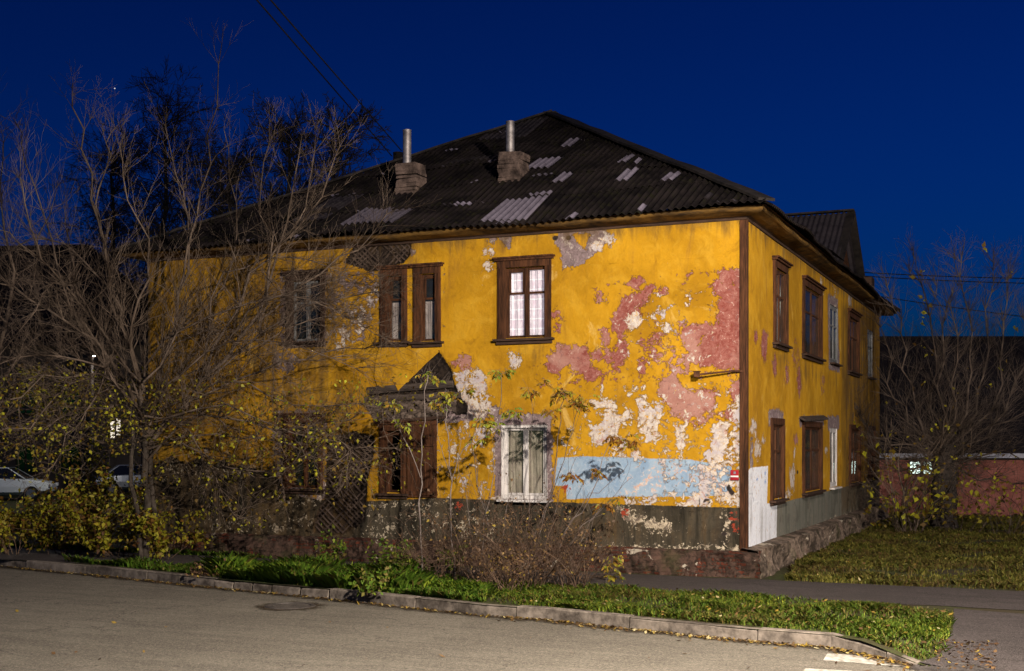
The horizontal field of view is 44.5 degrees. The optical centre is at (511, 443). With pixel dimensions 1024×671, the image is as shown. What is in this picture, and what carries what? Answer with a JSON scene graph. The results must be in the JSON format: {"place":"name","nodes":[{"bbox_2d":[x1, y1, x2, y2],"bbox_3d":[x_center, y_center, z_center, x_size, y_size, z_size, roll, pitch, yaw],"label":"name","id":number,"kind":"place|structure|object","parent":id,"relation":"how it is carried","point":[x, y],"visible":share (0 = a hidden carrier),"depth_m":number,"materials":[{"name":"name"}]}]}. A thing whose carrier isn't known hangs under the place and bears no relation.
{"place":"outdoors","nodes":[
{"label":"outdoors","id":0,"kind":"place"},
{"bbox_2d":[0,568,915,670],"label":"road","id":1,"kind":"structure","parent":0,"point":[207,629],"depth_m":16.91,"materials":[{"name":"grey asphalt"}]},
{"bbox_2d":[264,602,315,609],"bbox_3d":[-3.624,2.653,20.428,0.845,0.020,0.845,0,0,23],"label":"manhole cover","id":2,"kind":"object","parent":1,"relation":"on","point":[292,605],"visible":1,"depth_m":20.41,"materials":[{"name":"metal"}]},
{"bbox_2d":[256,601,323,610],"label":"road dirt","id":3,"kind":"structure","parent":1,"relation":"on","point":[264,608],"depth_m":20.24,"materials":[{"name":"black soil"}]},
{"bbox_2d":[16,610,870,670],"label":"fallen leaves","id":4,"kind":"object","parent":1,"relation":"on","point":[329,621],"visible":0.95,"depth_m":15.79,"materials":[{"name":"plant"}]},
{"bbox_2d":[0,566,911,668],"bbox_3d":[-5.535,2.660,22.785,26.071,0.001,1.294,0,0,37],"label":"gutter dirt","id":5,"kind":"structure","parent":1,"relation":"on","point":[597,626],"depth_m":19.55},
{"bbox_2d":[1,565,913,670],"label":"fallen leaves","id":6,"kind":"object","parent":5,"relation":"on","point":[874,657],"visible":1,"depth_m":17.92,"materials":[{"name":"plant"}]},
{"bbox_2d":[0,559,921,664],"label":"kerb","id":7,"kind":"structure","parent":1,"relation":"on","point":[779,635],"depth_m":19.11,"materials":[{"name":"concrete"}]},
{"bbox_2d":[804,668,845,670],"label":"road marking","id":8,"kind":"object","parent":1,"relation":"on","point":[807,669],"visible":1,"depth_m":14.65,"materials":[{"name":"white paint"}]},
{"bbox_2d":[824,653,904,666],"bbox_3d":[4.396,2.661,15.364,1.119,0.001,0.672,0,0,23],"label":"road marking","id":9,"kind":"object","parent":1,"relation":"on","point":[843,658],"visible":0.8,"depth_m":15.40,"materials":[{"name":"white paint"}]},
{"bbox_2d":[0,547,1023,609],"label":"footpath","id":10,"kind":"structure","parent":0,"point":[972,598],"depth_m":21.62,"materials":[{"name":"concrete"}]},
{"bbox_2d":[0,492,58,554],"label":"leafy shrub","id":11,"kind":"object","parent":10,"relation":"on","point":[4,529],"visible":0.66,"depth_m":28.10,"materials":[{"name":"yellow plant"}]},
{"bbox_2d":[5,463,130,553],"bbox_3d":[-10.012,1.476,28.635,2.926,2.088,2.323,0,0,-29],"label":"leafy shrub","id":12,"kind":"object","parent":10,"relation":"on","point":[38,527],"visible":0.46,"depth_m":28.07,"materials":[{"name":"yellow plant"}]},
{"bbox_2d":[36,462,164,556],"bbox_3d":[-9.076,1.456,27.254,2.648,2.102,2.488,0,0,-6],"label":"leafy shrub","id":13,"kind":"object","parent":10,"relation":"on","point":[96,539],"visible":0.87,"depth_m":27.14,"materials":[{"name":"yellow plant"}]},
{"bbox_2d":[96,493,214,558],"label":"leafy shrub","id":14,"kind":"object","parent":10,"relation":"on","point":[149,525],"visible":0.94,"depth_m":26.60,"materials":[{"name":"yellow plant"}]},
{"bbox_2d":[311,523,346,560],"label":"weed","id":15,"kind":"object","parent":10,"relation":"on","point":[343,548],"visible":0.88,"depth_m":25.14,"materials":[{"name":"green plant"}]},
{"bbox_2d":[364,534,411,563],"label":"weed","id":16,"kind":"object","parent":10,"relation":"on","point":[385,560],"visible":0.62,"depth_m":23.81,"materials":[{"name":"green plant"}]},
{"bbox_2d":[389,539,423,563],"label":"weed","id":17,"kind":"object","parent":10,"relation":"on","point":[405,559],"visible":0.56,"depth_m":23.68,"materials":[{"name":"green plant"}]},
{"bbox_2d":[382,499,492,579],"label":"dry shrub","id":18,"kind":"object","parent":10,"relation":"on","point":[438,553],"visible":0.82,"depth_m":22.66,"materials":[{"name":"brown plant"}]},
{"bbox_2d":[436,543,468,571],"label":"weed","id":19,"kind":"object","parent":10,"relation":"on","point":[449,567],"visible":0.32,"depth_m":24.37,"materials":[{"name":"green plant"}]},
{"bbox_2d":[428,388,493,577],"bbox_3d":[-0.943,0.747,22.762,1.253,3.568,0.747,0,0,-1],"label":"sapling","id":20,"kind":"object","parent":10,"relation":"on","point":[447,394],"visible":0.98,"depth_m":22.69,"materials":[{"name":"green plant"}]},
{"bbox_2d":[461,368,523,579],"bbox_3d":[-0.352,0.548,22.775,1.155,3.842,0.824,0,0,23],"label":"sapling","id":21,"kind":"object","parent":10,"relation":"on","point":[504,414],"visible":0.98,"depth_m":22.67,"materials":[{"name":"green plant"}]},
{"bbox_2d":[0,492,1023,665],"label":"ground","id":22,"kind":"structure","parent":0,"point":[15,499],"depth_m":22.80,"materials":[{"name":"green plant"}]},
{"bbox_2d":[0,467,58,499],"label":"parked car","id":23,"kind":"object","parent":22,"relation":"on","point":[8,489],"visible":0.72,"depth_m":54.34,"materials":[{"name":"white paint"}]},
{"bbox_2d":[2,412,137,543],"bbox_3d":[-10.931,0.852,30.403,2.980,3.312,4.602,0,0,-9],"label":"leafy shrub","id":24,"kind":"object","parent":22,"relation":"on","point":[86,471],"visible":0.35,"depth_m":31.11,"materials":[{"name":"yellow plant"}]},
{"bbox_2d":[0,244,147,491],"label":"neighbour house","id":25,"kind":"structure","parent":22,"relation":"on","point":[25,467],"depth_m":64.84,"materials":[{"name":"paint"}]},
{"bbox_2d":[16,445,35,473],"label":"window","id":26,"kind":"structure","parent":25,"relation":"in","point":[22,465],"depth_m":64.80,"materials":[{"name":"black glass"}]},
{"bbox_2d":[16,385,35,413],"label":"window","id":27,"kind":"structure","parent":25,"relation":"in","point":[17,402],"depth_m":64.80,"materials":[{"name":"black glass"}]},
{"bbox_2d":[60,445,80,473],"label":"window","id":28,"kind":"structure","parent":25,"relation":"in","point":[77,449],"depth_m":64.57,"materials":[{"name":"black glass"}]},
{"bbox_2d":[60,385,80,413],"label":"window","id":29,"kind":"structure","parent":25,"relation":"in","point":[77,394],"depth_m":64.57,"materials":[{"name":"black glass"}]},
{"bbox_2d":[110,420,115,438],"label":"window","id":30,"kind":"structure","parent":25,"relation":"in","point":[114,437],"depth_m":64.33,"materials":[{"name":"white glass"}]},
{"bbox_2d":[115,418,121,435],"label":"window","id":31,"kind":"structure","parent":25,"relation":"in","point":[115,418],"depth_m":64.30,"materials":[{"name":"white glass"}]},
{"bbox_2d":[30,435,140,545],"bbox_3d":[-10.145,1.154,30.759,2.832,2.705,5.384,0,0,-28],"label":"leafy shrub","id":32,"kind":"object","parent":22,"relation":"on","point":[95,459],"visible":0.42,"depth_m":30.83,"materials":[{"name":"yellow plant"}]},
{"bbox_2d":[0,74,180,481],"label":"bare tree","id":33,"kind":"object","parent":22,"relation":"on","point":[14,393],"visible":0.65,"depth_m":27.50,"materials":[{"name":"brown plant"}]},
{"bbox_2d":[90,355,94,499],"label":"street lamp","id":34,"kind":"object","parent":22,"relation":"on","point":[92,412],"visible":0.38,"depth_m":52.26,"materials":[{"name":"grey metal"}]},
{"bbox_2d":[39,112,180,283],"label":"birch tree","id":35,"kind":"object","parent":22,"relation":"on","point":[113,191],"visible":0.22,"depth_m":73.51,"materials":[{"name":"brown plant"}]},
{"bbox_2d":[94,464,142,493],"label":"parked car","id":36,"kind":"object","parent":22,"relation":"on","point":[121,472],"visible":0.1,"depth_m":60.96,"materials":[{"name":"silver metal"}]},
{"bbox_2d":[46,55,254,378],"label":"birch tree","id":37,"kind":"object","parent":22,"relation":"on","point":[162,203],"visible":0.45,"depth_m":69.56,"materials":[{"name":"brown plant"}]},
{"bbox_2d":[113,112,277,409],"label":"birch tree","id":38,"kind":"object","parent":22,"relation":"on","point":[213,195],"visible":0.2,"depth_m":57.49,"materials":[{"name":"brown plant"}]},
{"bbox_2d":[184,558,225,577],"bbox_3d":[-5.795,2.350,23.773,0.929,0.359,0.937,0,0,-36],"label":"litter heap","id":39,"kind":"object","parent":22,"relation":"on","point":[195,571],"visible":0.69,"depth_m":23.58,"materials":[{"name":"brown plant"}]},
{"bbox_2d":[0,17,440,560],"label":"bare tree","id":40,"kind":"object","parent":22,"relation":"on","point":[148,451],"visible":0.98,"depth_m":25.80,"materials":[{"name":"brown plant"}]},
{"bbox_2d":[0,541,499,601],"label":"grass","id":41,"kind":"structure","parent":22,"relation":"on","point":[462,587],"depth_m":24.09,"materials":[{"name":"green plant"}]},
{"bbox_2d":[378,355,445,570],"bbox_3d":[-1.764,0.383,22.717,1.255,3.925,0.894,0,0,23],"label":"sapling","id":42,"kind":"object","parent":41,"relation":"on","point":[434,379],"visible":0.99,"depth_m":22.62,"materials":[{"name":"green plant"}]},
{"bbox_2d":[210,88,362,216],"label":"birch tree","id":43,"kind":"object","parent":22,"relation":"on","point":[289,154],"visible":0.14,"depth_m":53.95,"materials":[{"name":"brown plant"}]},
{"bbox_2d":[196,552,443,591],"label":"grass","id":44,"kind":"structure","parent":22,"relation":"on","point":[322,571],"depth_m":22.46,"materials":[{"name":"green plant"}]},
{"bbox_2d":[271,91,392,195],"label":"birch tree","id":45,"kind":"object","parent":22,"relation":"on","point":[337,162],"visible":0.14,"depth_m":51.80,"materials":[{"name":"brown plant"}]},
{"bbox_2d":[348,565,393,595],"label":"weed","id":46,"kind":"object","parent":22,"relation":"on","point":[369,586],"visible":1,"depth_m":20.59,"materials":[{"name":"green plant"}]},
{"bbox_2d":[456,430,513,576],"bbox_3d":[-0.487,1.151,22.703,0.608,2.830,1.319,0,0,40],"label":"sapling","id":47,"kind":"object","parent":22,"relation":"on","point":[479,442],"visible":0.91,"depth_m":22.64,"materials":[{"name":"brown plant"}]},
{"bbox_2d":[403,472,568,583],"bbox_3d":[-0.606,1.484,21.799,2.978,2.047,2.755,0,0,-45],"label":"dry shrub","id":48,"kind":"object","parent":22,"relation":"on","point":[484,543],"visible":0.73,"depth_m":22.03,"materials":[{"name":"brown plant"}]},
{"bbox_2d":[456,536,553,590],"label":"dry shrub","id":49,"kind":"object","parent":22,"relation":"on","point":[514,574],"visible":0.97,"depth_m":21.01,"materials":[{"name":"brown plant"}]},
{"bbox_2d":[114,109,900,578],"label":"apartment house","id":50,"kind":"structure","parent":22,"relation":"on","point":[632,285],"depth_m":25.78,"materials":[{"name":"paint"}]},
{"bbox_2d":[277,413,326,493],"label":"window","id":51,"kind":"structure","parent":50,"relation":"in","point":[308,477],"depth_m":27.25,"materials":[{"name":"brown wood"}]},
{"bbox_2d":[281,269,327,347],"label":"window","id":52,"kind":"structure","parent":50,"relation":"in","point":[303,335],"depth_m":27.23,"materials":[{"name":"paint"}]},
{"bbox_2d":[256,0,391,155],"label":"overhead cable","id":53,"kind":"object","parent":50,"relation":"attached to","point":[269,14],"visible":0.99,"depth_m":26.23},
{"bbox_2d":[270,0,401,150],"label":"overhead cable","id":54,"kind":"object","parent":50,"relation":"attached to","point":[288,20],"visible":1,"depth_m":25.55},
{"bbox_2d":[373,421,408,498],"bbox_3d":[-2.282,0.379,26.693,0.842,1.705,1.240,0,0,23],"label":"window","id":55,"kind":"structure","parent":50,"relation":"in","point":[396,437],"depth_m":26.30,"materials":[{"name":"brown wood"}]},
{"bbox_2d":[374,264,434,347],"bbox_3d":[-2.267,-2.837,26.686,0.842,1.776,1.240,0,0,23],"label":"window","id":56,"kind":"structure","parent":50,"relation":"in","point":[401,269],"depth_m":26.30,"materials":[{"name":"brown wood"}]},
{"bbox_2d":[408,262,443,347],"bbox_3d":[-1.738,-2.858,25.978,0.791,1.735,0.360,0,0,23],"label":"window","id":57,"kind":"structure","parent":50,"relation":"in","point":[431,323],"depth_m":25.97,"materials":[{"name":"brown wood"}]},
{"bbox_2d":[496,425,549,502],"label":"window","id":58,"kind":"structure","parent":50,"relation":"in","point":[529,482],"depth_m":25.17,"materials":[{"name":"white paint"}]},
{"bbox_2d":[492,254,554,344],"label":"window","id":59,"kind":"structure","parent":50,"relation":"in","point":[524,293],"depth_m":25.15,"materials":[{"name":"brown wood"}]},
{"bbox_2d":[693,370,743,376],"bbox_3d":[3.846,-1.305,23.345,0.938,0.128,0.147,0,0,14],"label":"wall bracket","id":60,"kind":"object","parent":50,"relation":"attached to","point":[697,373],"depth_m":23.35,"materials":[{"name":"metal"}]},
{"bbox_2d":[730,470,738,479],"bbox_3d":[4.159,0.593,23.360,0.155,0.190,0.026,0,0,23],"label":"address plate","id":61,"kind":"object","parent":50,"relation":"attached to","point":[734,474],"visible":1,"depth_m":23.35,"materials":[{"name":"red metal"}]},
{"bbox_2d":[769,418,789,505],"bbox_3d":[5.450,0.377,25.951,0.355,1.793,1.420,0,0,23],"label":"window","id":62,"kind":"structure","parent":50,"relation":"in","point":[777,425],"depth_m":25.97,"materials":[{"name":"brown wood"}]},
{"bbox_2d":[772,255,792,351],"bbox_3d":[5.580,-2.897,26.244,0.360,1.876,1.529,0,0,23],"label":"window","id":63,"kind":"structure","parent":50,"relation":"in","point":[780,280],"depth_m":26.29,"materials":[{"name":"brown wood"}]},
{"bbox_2d":[801,275,826,363],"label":"window","id":64,"kind":"structure","parent":50,"relation":"in","point":[812,303],"depth_m":30.69,"materials":[{"name":"brown wood"}]},
{"bbox_2d":[802,421,826,497],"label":"window","id":65,"kind":"structure","parent":50,"relation":"in","point":[812,438],"depth_m":30.72,"materials":[{"name":"brown wood"}]},
{"bbox_2d":[830,428,841,489],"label":"window","id":66,"kind":"structure","parent":50,"relation":"in","point":[833,431],"depth_m":33.13,"materials":[{"name":"white paint"}]},
{"bbox_2d":[830,304,842,366],"bbox_3d":[8.377,-2.818,32.719,0.350,1.563,1.362,0,0,23],"label":"window","id":67,"kind":"structure","parent":50,"relation":"in","point":[833,310],"depth_m":33.17,"materials":[{"name":"paint"}]},
{"bbox_2d":[847,308,862,377],"bbox_3d":[9.726,-2.846,35.825,0.360,1.846,2.188,0,0,23],"label":"window","id":68,"kind":"structure","parent":50,"relation":"in","point":[853,326],"depth_m":36.48,"materials":[{"name":"brown wood"}]},
{"bbox_2d":[849,424,862,487],"bbox_3d":[9.829,0.355,36.073,0.352,1.776,2.197,0,0,23],"label":"window","id":69,"kind":"structure","parent":50,"relation":"in","point":[854,460],"depth_m":36.84,"materials":[{"name":"brown wood"}]},
{"bbox_2d":[867,329,876,379],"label":"window","id":70,"kind":"structure","parent":50,"relation":"in","point":[869,335],"depth_m":39.12,"materials":[{"name":"paint"}]},
{"bbox_2d":[867,426,877,482],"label":"window","id":71,"kind":"structure","parent":50,"relation":"in","point":[870,475],"depth_m":39.67,"materials":[{"name":"brown wood"}]},
{"bbox_2d":[447,482,632,587],"bbox_3d":[0.565,1.578,21.811,3.093,1.861,2.836,0,0,23],"label":"dry shrub","id":72,"kind":"object","parent":22,"relation":"on","point":[545,577],"visible":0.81,"depth_m":21.48,"materials":[{"name":"brown plant"}]},
{"bbox_2d":[520,380,599,578],"bbox_3d":[0.843,0.709,22.742,1.525,3.773,0.800,0,0,-1],"label":"sapling","id":73,"kind":"object","parent":22,"relation":"on","point":[562,393],"visible":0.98,"depth_m":22.64,"materials":[{"name":"green plant"}]},
{"bbox_2d":[508,505,631,587],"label":"dry shrub","id":74,"kind":"object","parent":22,"relation":"on","point":[569,581],"visible":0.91,"depth_m":21.35,"materials":[{"name":"brown plant"}]},
{"bbox_2d":[540,456,632,580],"bbox_3d":[1.377,1.416,22.829,1.673,2.449,0.783,0,0,10],"label":"sapling","id":75,"kind":"object","parent":22,"relation":"on","point":[610,500],"visible":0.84,"depth_m":22.74,"materials":[{"name":"brown plant"}]},
{"bbox_2d":[548,413,640,580],"bbox_3d":[1.483,1.040,22.674,1.761,3.234,0.798,0,0,-5],"label":"sapling","id":76,"kind":"object","parent":22,"relation":"on","point":[618,442],"visible":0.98,"depth_m":22.64,"materials":[{"name":"green plant"}]},
{"bbox_2d":[602,554,625,581],"bbox_3d":[1.826,2.318,22.689,0.483,0.698,0.802,0,0,23],"label":"sapling","id":77,"kind":"object","parent":22,"relation":"on","point":[610,577],"visible":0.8,"depth_m":22.64,"materials":[{"name":"yellow plant"}]},
{"bbox_2d":[387,577,956,659],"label":"grass","id":78,"kind":"structure","parent":22,"relation":"on","point":[593,599],"depth_m":18.48,"materials":[{"name":"green plant"}]},
{"bbox_2d":[406,517,1023,651],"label":"fallen leaves","id":79,"kind":"object","parent":22,"relation":"on","point":[752,610],"visible":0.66,"depth_m":19.82,"materials":[{"name":"plant"}]},
{"bbox_2d":[849,425,983,533],"bbox_3d":[10.809,0.992,34.192,3.615,3.028,3.765,0,0,-37],"label":"dry shrub","id":80,"kind":"object","parent":22,"relation":"on","point":[914,513],"visible":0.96,"depth_m":34.34,"materials":[{"name":"brown plant"}]},
{"bbox_2d":[845,357,992,531],"bbox_3d":[11.292,0.025,35.251,4.101,4.977,3.417,0,0,10],"label":"dry shrub","id":81,"kind":"object","parent":22,"relation":"on","point":[903,528],"visible":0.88,"depth_m":34.97,"materials":[{"name":"brown plant"}]},
{"bbox_2d":[853,222,1023,529],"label":"bare tree","id":82,"kind":"object","parent":22,"relation":"on","point":[952,442],"visible":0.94,"depth_m":36.09,"materials":[{"name":"brown plant"}]},
{"bbox_2d":[870,459,1008,532],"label":"dry shrub","id":83,"kind":"object","parent":22,"relation":"on","point":[954,511],"visible":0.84,"depth_m":34.38,"materials":[{"name":"brown plant"}]},
{"bbox_2d":[880,336,1023,515],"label":"pink building","id":84,"kind":"structure","parent":22,"relation":"on","point":[884,362],"depth_m":44.72,"materials":[{"name":"paint"}]},
{"bbox_2d":[909,460,930,474],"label":"window","id":85,"kind":"structure","parent":84,"relation":"in","point":[909,460],"depth_m":42.91,"materials":[{"name":"white glass"}]},
{"bbox_2d":[934,440,1023,533],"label":"dry shrub","id":86,"kind":"object","parent":22,"relation":"on","point":[997,500],"visible":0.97,"depth_m":34.00,"materials":[{"name":"brown plant"}]},
{"bbox_2d":[783,513,1023,590],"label":"grass","id":87,"kind":"structure","parent":0,"point":[948,552],"depth_m":26.91,"materials":[{"name":"green plant"}]},
{"bbox_2d":[865,276,1023,283],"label":"overhead cable","id":88,"kind":"object","parent":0,"point":[947,280],"visible":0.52,"depth_m":51.79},
{"bbox_2d":[865,272,1023,278],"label":"overhead cable","id":89,"kind":"object","parent":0,"point":[943,276],"visible":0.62,"depth_m":52.11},
{"bbox_2d":[881,296,1023,316],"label":"overhead cable","id":90,"kind":"object","parent":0,"point":[948,306],"visible":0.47,"depth_m":53.34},
{"bbox_2d":[921,609,1023,670],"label":"driveway","id":91,"kind":"structure","parent":0,"point":[1005,630],"depth_m":16.35,"materials":[{"name":"grey asphalt"}]},
{"bbox_2d":[911,661,992,670],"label":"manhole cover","id":92,"kind":"object","parent":91,"relation":"on","point":[920,667],"visible":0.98,"depth_m":14.74,"materials":[{"name":"metal"}]},
{"bbox_2d":[934,638,999,668],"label":"fallen leaves","id":93,"kind":"object","parent":91,"relation":"on","point":[961,656],"visible":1,"depth_m":15.53,"materials":[{"name":"plant"}]}
]}

